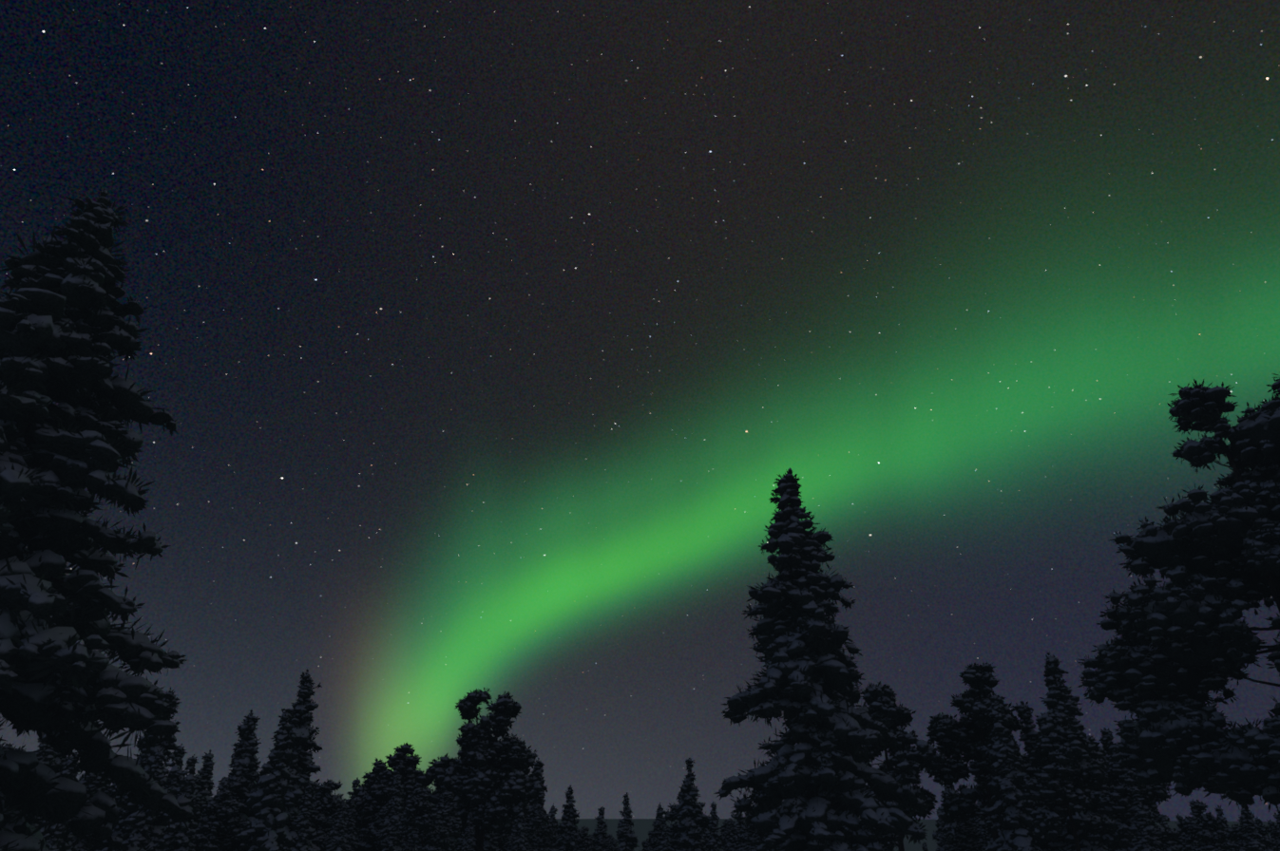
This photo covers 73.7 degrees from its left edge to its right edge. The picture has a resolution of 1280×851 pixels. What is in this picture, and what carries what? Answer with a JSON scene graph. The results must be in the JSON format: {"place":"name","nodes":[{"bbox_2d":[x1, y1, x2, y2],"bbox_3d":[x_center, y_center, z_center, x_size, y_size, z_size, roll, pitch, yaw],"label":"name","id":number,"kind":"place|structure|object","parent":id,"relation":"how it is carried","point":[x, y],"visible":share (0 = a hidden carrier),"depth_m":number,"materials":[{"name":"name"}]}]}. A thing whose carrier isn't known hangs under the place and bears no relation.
{"place":"outdoors","nodes":[
{"label":"outdoors","id":0,"kind":"place"},
{"bbox_2d":[0,0,1279,821],"label":"sky","id":1,"kind":"structure","parent":0,"point":[487,344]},
{"bbox_2d":[415,819,1277,850],"bbox_3d":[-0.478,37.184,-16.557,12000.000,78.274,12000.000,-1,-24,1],"label":"snow ground","id":2,"kind":"structure","parent":0,"point":[641,828],"depth_m":3312.28,"materials":[{"name":"snow"}]},
{"bbox_2d":[3,743,42,828],"bbox_3d":[-31.633,19.105,41.897,4.651,6.653,4.454,11,-26,-23],"label":"tree","id":3,"kind":"object","parent":2,"relation":"on","point":[34,824],"depth_m":42.67,"materials":[{"name":"green plant"}]},
{"bbox_2d":[34,732,64,773],"bbox_3d":[-35.034,22.402,49.178,3.869,10.023,4.312,18,-30,-35],"label":"spruce","id":4,"kind":"object","parent":2,"relation":"on","point":[46,757],"visible":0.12,"depth_m":50.05,"materials":[{"name":"green plant"}]},
{"bbox_2d":[43,747,68,776],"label":"tree","id":5,"kind":"object","parent":2,"relation":"on","point":[59,758],"visible":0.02,"depth_m":64.58,"materials":[{"name":"green plant"}]},
{"bbox_2d":[38,749,80,850],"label":"tree","id":6,"kind":"object","parent":2,"relation":"on","point":[60,845],"visible":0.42,"depth_m":31.41,"materials":[{"name":"green plant"}]},
{"bbox_2d":[50,755,78,850],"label":"tree","id":7,"kind":"object","parent":2,"relation":"on","point":[74,849],"visible":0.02,"depth_m":36.84,"materials":[{"name":"green plant"}]},
{"bbox_2d":[66,771,105,831],"bbox_3d":[-37.166,26.648,57.356,3.635,9.632,4.433,18,-30,-35],"label":"spruce","id":8,"kind":"object","parent":2,"relation":"on","point":[98,778],"visible":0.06,"depth_m":57.99,"materials":[{"name":"green plant"}]},
{"bbox_2d":[0,190,201,850],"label":"spruce","id":9,"kind":"object","parent":2,"relation":"on","point":[62,690],"visible":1,"depth_m":13.76,"materials":[{"name":"green plant"}]},
{"bbox_2d":[90,687,180,850],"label":"spruce","id":10,"kind":"object","parent":2,"relation":"on","point":[164,745],"visible":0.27,"depth_m":45.11,"materials":[{"name":"green plant"}]},
{"bbox_2d":[112,729,163,850],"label":"tree","id":11,"kind":"object","parent":2,"relation":"on","point":[141,756],"visible":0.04,"depth_m":48.70,"materials":[{"name":"green plant"}]},
{"bbox_2d":[115,749,166,850],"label":"tree","id":12,"kind":"object","parent":2,"relation":"on","point":[142,822],"visible":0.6,"depth_m":42.22,"materials":[{"name":"green plant"}]},
{"bbox_2d":[157,744,187,826],"bbox_3d":[-34.603,29.212,62.797,3.951,10.848,3.626,1,-24,-3],"label":"tree","id":13,"kind":"object","parent":2,"relation":"on","point":[175,777],"visible":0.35,"depth_m":63.79,"materials":[{"name":"green plant"}]},
{"bbox_2d":[152,754,200,850],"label":"tree","id":14,"kind":"object","parent":2,"relation":"on","point":[175,837],"visible":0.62,"depth_m":34.37,"materials":[{"name":"green plant"}]},
{"bbox_2d":[157,774,207,850],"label":"tree","id":15,"kind":"object","parent":2,"relation":"on","point":[200,798],"visible":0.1,"depth_m":53.93,"materials":[{"name":"green plant"}]},
{"bbox_2d":[191,749,215,850],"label":"spruce","id":16,"kind":"object","parent":2,"relation":"on","point":[205,773],"visible":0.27,"depth_m":55.58,"materials":[{"name":"green plant"}]},
{"bbox_2d":[191,780,249,850],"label":"tree","id":17,"kind":"object","parent":2,"relation":"on","point":[217,834],"visible":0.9,"depth_m":42.85,"materials":[{"name":"green plant"}]},
{"bbox_2d":[193,709,268,850],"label":"spruce","id":18,"kind":"object","parent":2,"relation":"on","point":[243,765],"visible":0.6,"depth_m":46.08,"materials":[{"name":"green plant"}]},
{"bbox_2d":[241,757,259,818],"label":"tree","id":19,"kind":"object","parent":2,"relation":"on","point":[255,781],"visible":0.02,"depth_m":54.79,"materials":[{"name":"green plant"}]},
{"bbox_2d":[235,708,299,850],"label":"tree","id":20,"kind":"object","parent":2,"relation":"on","point":[264,831],"visible":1,"depth_m":35.20,"materials":[{"name":"green plant"}]},
{"bbox_2d":[234,668,323,850],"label":"spruce","id":21,"kind":"object","parent":2,"relation":"on","point":[303,742],"visible":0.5,"depth_m":46.00,"materials":[{"name":"green plant"}]},
{"bbox_2d":[286,783,318,850],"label":"tree","id":22,"kind":"object","parent":2,"relation":"on","point":[305,831],"visible":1,"depth_m":42.71,"materials":[{"name":"green plant"}]},
{"bbox_2d":[298,718,315,828],"bbox_3d":[-22.159,23.569,54.128,4.579,10.990,4.331,-16,-29,32],"label":"tree","id":23,"kind":"object","parent":2,"relation":"on","point":[308,758],"visible":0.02,"depth_m":54.99,"materials":[{"name":"green plant"}]},
{"bbox_2d":[314,782,320,795],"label":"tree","id":24,"kind":"object","parent":2,"relation":"on","point":[316,785],"depth_m":123.93,"materials":[{"name":"green plant"}]},
{"bbox_2d":[309,782,341,850],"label":"tree","id":25,"kind":"object","parent":2,"relation":"on","point":[329,807],"visible":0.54,"depth_m":67.16,"materials":[{"name":"green plant"}]},
{"bbox_2d":[309,779,357,836],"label":"tree","id":26,"kind":"object","parent":2,"relation":"on","point":[335,786],"visible":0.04,"depth_m":84.65,"materials":[{"name":"green plant"}]},
{"bbox_2d":[346,777,360,836],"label":"tree","id":27,"kind":"object","parent":2,"relation":"on","point":[355,783],"visible":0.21,"depth_m":96.60,"materials":[{"name":"green plant"}]},
{"bbox_2d":[338,758,390,850],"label":"conifer tree","id":28,"kind":"object","parent":2,"relation":"on","point":[372,777],"visible":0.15,"depth_m":69.76,"materials":[{"name":"green plant"}]},
{"bbox_2d":[348,742,432,850],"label":"skyline pine","id":29,"kind":"object","parent":2,"relation":"on","point":[402,763],"visible":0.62,"depth_m":62.84,"materials":[{"name":"green plant"}]},
{"bbox_2d":[398,785,453,850],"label":"tree","id":30,"kind":"object","parent":2,"relation":"on","point":[420,805],"visible":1,"depth_m":35.20,"materials":[{"name":"green plant"}]},
{"bbox_2d":[460,812,477,850],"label":"tree","id":31,"kind":"object","parent":2,"relation":"on","point":[468,844],"visible":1,"depth_m":49.70,"materials":[{"name":"green plant"}]},
{"bbox_2d":[414,687,531,850],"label":"skyline pine","id":32,"kind":"object","parent":2,"relation":"on","point":[473,735],"visible":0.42,"depth_m":53.37,"materials":[{"name":"green plant"}]},
{"bbox_2d":[434,690,543,850],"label":"skyline pine","id":33,"kind":"object","parent":2,"relation":"on","point":[494,814],"visible":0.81,"depth_m":51.96,"materials":[{"name":"green plant"}]},
{"bbox_2d":[528,758,554,850],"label":"spruce","id":34,"kind":"object","parent":2,"relation":"on","point":[538,766],"visible":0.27,"depth_m":66.01,"materials":[{"name":"green plant"}]},
{"bbox_2d":[524,802,559,850],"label":"tree","id":35,"kind":"object","parent":2,"relation":"on","point":[546,837],"visible":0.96,"depth_m":50.60,"materials":[{"name":"green plant"}]},
{"bbox_2d":[548,802,558,848],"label":"tree","id":36,"kind":"object","parent":2,"relation":"on","point":[551,814],"visible":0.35,"depth_m":123.74,"materials":[{"name":"green plant"}]},
{"bbox_2d":[551,784,580,850],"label":"spruce","id":37,"kind":"object","parent":2,"relation":"on","point":[567,817],"visible":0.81,"depth_m":77.06,"materials":[{"name":"green plant"}]},
{"bbox_2d":[559,818,589,850],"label":"tree","id":38,"kind":"object","parent":2,"relation":"on","point":[572,835],"visible":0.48,"depth_m":76.11,"materials":[{"name":"green plant"}]},
{"bbox_2d":[573,825,599,850],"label":"tree","id":39,"kind":"object","parent":2,"relation":"on","point":[583,841],"visible":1,"depth_m":56.99,"materials":[{"name":"green plant"}]},
{"bbox_2d":[592,828,611,850],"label":"tree","id":40,"kind":"object","parent":2,"relation":"on","point":[601,844],"visible":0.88,"depth_m":80.61,"materials":[{"name":"green plant"}]},
{"bbox_2d":[592,806,613,850],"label":"spruce","id":41,"kind":"object","parent":2,"relation":"on","point":[601,825],"visible":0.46,"depth_m":96.62,"materials":[{"name":"green plant"}]},
{"bbox_2d":[606,839,621,850],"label":"tree","id":42,"kind":"object","parent":2,"relation":"on","point":[612,846],"visible":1,"depth_m":75.56,"materials":[{"name":"green plant"}]},
{"bbox_2d":[615,792,639,850],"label":"spruce","id":43,"kind":"object","parent":2,"relation":"on","point":[627,839],"visible":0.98,"depth_m":87.53,"materials":[{"name":"green plant"}]},
{"bbox_2d":[641,830,661,850],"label":"tree","id":44,"kind":"object","parent":2,"relation":"on","point":[651,843],"visible":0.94,"depth_m":79.44,"materials":[{"name":"green plant"}]},
{"bbox_2d":[651,802,669,849],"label":"spruce","id":45,"kind":"object","parent":2,"relation":"on","point":[658,824],"visible":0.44,"depth_m":92.32,"materials":[{"name":"green plant"}]},
{"bbox_2d":[656,818,670,850],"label":"tree","id":46,"kind":"object","parent":2,"relation":"on","point":[665,845],"visible":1,"depth_m":53.58,"materials":[{"name":"green plant"}]},
{"bbox_2d":[675,758,708,850],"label":"spruce","id":47,"kind":"object","parent":2,"relation":"on","point":[694,818],"visible":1,"depth_m":67.71,"materials":[{"name":"green plant"}]},
{"bbox_2d":[663,785,723,850],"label":"tree","id":48,"kind":"object","parent":2,"relation":"on","point":[672,815],"visible":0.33,"depth_m":77.98,"materials":[{"name":"green plant"}]},
{"bbox_2d":[705,802,725,850],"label":"tree","id":49,"kind":"object","parent":2,"relation":"on","point":[715,837],"visible":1,"depth_m":66.31,"materials":[{"name":"green plant"}]},
{"bbox_2d":[720,818,735,846],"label":"tree","id":50,"kind":"object","parent":2,"relation":"on","point":[723,831],"visible":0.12,"depth_m":102.02,"materials":[{"name":"green plant"}]},
{"bbox_2d":[725,821,734,850],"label":"tree","id":51,"kind":"object","parent":2,"relation":"on","point":[729,837],"visible":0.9,"depth_m":90.00,"materials":[{"name":"green plant"}]},
{"bbox_2d":[720,813,745,850],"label":"tree","id":52,"kind":"object","parent":2,"relation":"on","point":[735,827],"visible":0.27,"depth_m":90.74,"materials":[{"name":"green plant"}]},
{"bbox_2d":[728,812,755,850],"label":"tree","id":53,"kind":"object","parent":2,"relation":"on","point":[741,844],"visible":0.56,"depth_m":64.91,"materials":[{"name":"green plant"}]},
{"bbox_2d":[713,467,932,850],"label":"spruce","id":54,"kind":"object","parent":2,"relation":"on","point":[817,779],"visible":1,"depth_m":20.74,"materials":[{"name":"green plant"}]},
{"bbox_2d":[847,681,948,850],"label":"skyline pine","id":55,"kind":"object","parent":2,"relation":"on","point":[909,763],"visible":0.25,"depth_m":46.02,"materials":[{"name":"green plant"}]},
{"bbox_2d":[921,842,927,850],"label":"spruce","id":56,"kind":"object","parent":2,"relation":"on","point":[924,847],"visible":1,"depth_m":134.07,"materials":[{"name":"green plant"}]},
{"bbox_2d":[935,816,950,850],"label":"tree","id":57,"kind":"object","parent":2,"relation":"on","point":[943,841],"visible":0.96,"depth_m":62.81,"materials":[{"name":"green plant"}]},
{"bbox_2d":[938,782,961,845],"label":"spruce","id":58,"kind":"object","parent":2,"relation":"on","point":[948,792],"visible":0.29,"depth_m":72.32,"materials":[{"name":"green plant"}]},
{"bbox_2d":[932,789,976,841],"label":"tree","id":59,"kind":"object","parent":2,"relation":"on","point":[939,810],"visible":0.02,"depth_m":118.52,"materials":[{"name":"green plant"}]},
{"bbox_2d":[924,662,1041,842],"bbox_3d":[19.224,18.842,47.014,6.113,10.981,7.182,20,-31,-38],"label":"skyline pine","id":60,"kind":"object","parent":2,"relation":"on","point":[964,735],"visible":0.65,"depth_m":47.19,"materials":[{"name":"green plant"}]},
{"bbox_2d":[973,774,993,844],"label":"tree","id":61,"kind":"object","parent":2,"relation":"on","point":[983,807],"visible":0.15,"depth_m":82.08,"materials":[{"name":"green plant"}]},
{"bbox_2d":[978,697,1047,850],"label":"tree","id":62,"kind":"object","parent":2,"relation":"on","point":[1009,811],"visible":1,"depth_m":42.66,"materials":[{"name":"green plant"}]},
{"bbox_2d":[1010,732,1022,756],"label":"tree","id":63,"kind":"object","parent":2,"relation":"on","point":[1015,741],"visible":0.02,"depth_m":61.05,"materials":[{"name":"green plant"}]},
{"bbox_2d":[1012,700,1067,850],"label":"spruce","id":64,"kind":"object","parent":2,"relation":"on","point":[1029,737],"visible":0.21,"depth_m":46.83,"materials":[{"name":"green plant"}]},
{"bbox_2d":[1014,708,1119,850],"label":"tree","id":65,"kind":"object","parent":2,"relation":"on","point":[1062,745],"visible":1,"depth_m":35.41,"materials":[{"name":"green plant"}]},
{"bbox_2d":[1036,651,1133,850],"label":"spruce","id":66,"kind":"object","parent":2,"relation":"on","point":[1058,697],"visible":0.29,"depth_m":44.00,"materials":[{"name":"green plant"}]},
{"bbox_2d":[1055,735,1137,844],"bbox_3d":[23.778,20.054,45.000,4.486,7.366,4.466,-9,-25,19],"label":"tree","id":67,"kind":"object","parent":2,"relation":"on","point":[1099,748],"visible":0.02,"depth_m":46.18,"materials":[{"name":"green plant"}]},
{"bbox_2d":[1098,727,1149,850],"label":"spruce","id":68,"kind":"object","parent":2,"relation":"on","point":[1106,738],"visible":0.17,"depth_m":53.52,"materials":[{"name":"green plant"}]},
{"bbox_2d":[1091,742,1181,847],"bbox_3d":[22.945,17.978,39.815,3.689,6.058,3.673,3,-24,-7],"label":"tree","id":69,"kind":"object","parent":2,"relation":"on","point":[1116,804],"visible":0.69,"depth_m":39.10,"materials":[{"name":"green plant"}]},
{"bbox_2d":[1154,802,1183,847],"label":"tree","id":70,"kind":"object","parent":2,"relation":"on","point":[1158,819],"visible":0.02,"depth_m":89.85,"materials":[{"name":"green plant"}]},
{"bbox_2d":[1160,815,1179,850],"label":"tree","id":71,"kind":"object","parent":2,"relation":"on","point":[1171,847],"visible":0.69,"depth_m":58.82,"materials":[{"name":"green plant"}]},
{"bbox_2d":[1075,379,1279,812],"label":"pine","id":72,"kind":"object","parent":2,"relation":"on","point":[1174,652],"visible":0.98,"depth_m":21.15,"materials":[{"name":"green plant"}]},
{"bbox_2d":[1175,813,1185,836],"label":"tree","id":73,"kind":"object","parent":2,"relation":"on","point":[1178,817],"visible":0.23,"depth_m":98.14,"materials":[{"name":"green plant"}]},
{"bbox_2d":[1189,800,1215,841],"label":"tree","id":74,"kind":"object","parent":2,"relation":"on","point":[1191,813],"visible":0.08,"depth_m":107.97,"materials":[{"name":"green plant"}]},
{"bbox_2d":[1172,800,1234,850],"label":"tree","id":75,"kind":"object","parent":2,"relation":"on","point":[1207,828],"visible":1,"depth_m":65.21,"materials":[{"name":"green plant"}]},
{"bbox_2d":[1213,805,1236,850],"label":"tree","id":76,"kind":"object","parent":2,"relation":"on","point":[1219,811],"visible":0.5,"depth_m":93.66,"materials":[{"name":"green plant"}]},
{"bbox_2d":[1224,811,1278,850],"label":"tree","id":77,"kind":"object","parent":2,"relation":"on","point":[1235,833],"visible":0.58,"depth_m":45.15,"materials":[{"name":"green plant"}]},
{"bbox_2d":[1238,804,1266,850],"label":"tree","id":78,"kind":"object","parent":2,"relation":"on","point":[1251,838],"visible":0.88,"depth_m":39.12,"materials":[{"name":"green plant"}]},
{"bbox_2d":[1232,371,1279,717],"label":"pine","id":79,"kind":"object","parent":2,"relation":"on","point":[1269,493],"visible":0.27,"depth_m":21.03,"materials":[{"name":"green plant"}]},
{"bbox_2d":[1265,813,1279,850],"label":"tree","id":80,"kind":"object","parent":2,"relation":"on","point":[1274,831],"visible":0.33,"depth_m":68.62,"materials":[{"name":"green plant"}]},
{"bbox_2d":[1266,820,1279,850],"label":"tree","id":81,"kind":"object","parent":2,"relation":"on","point":[1270,824],"visible":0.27,"depth_m":84.76,"materials":[{"name":"green plant"}]},
{"bbox_2d":[1276,807,1279,845],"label":"tree","id":82,"kind":"object","parent":2,"relation":"on","point":[1278,821],"visible":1,"depth_m":58.13,"materials":[{"name":"green plant"}]}
]}

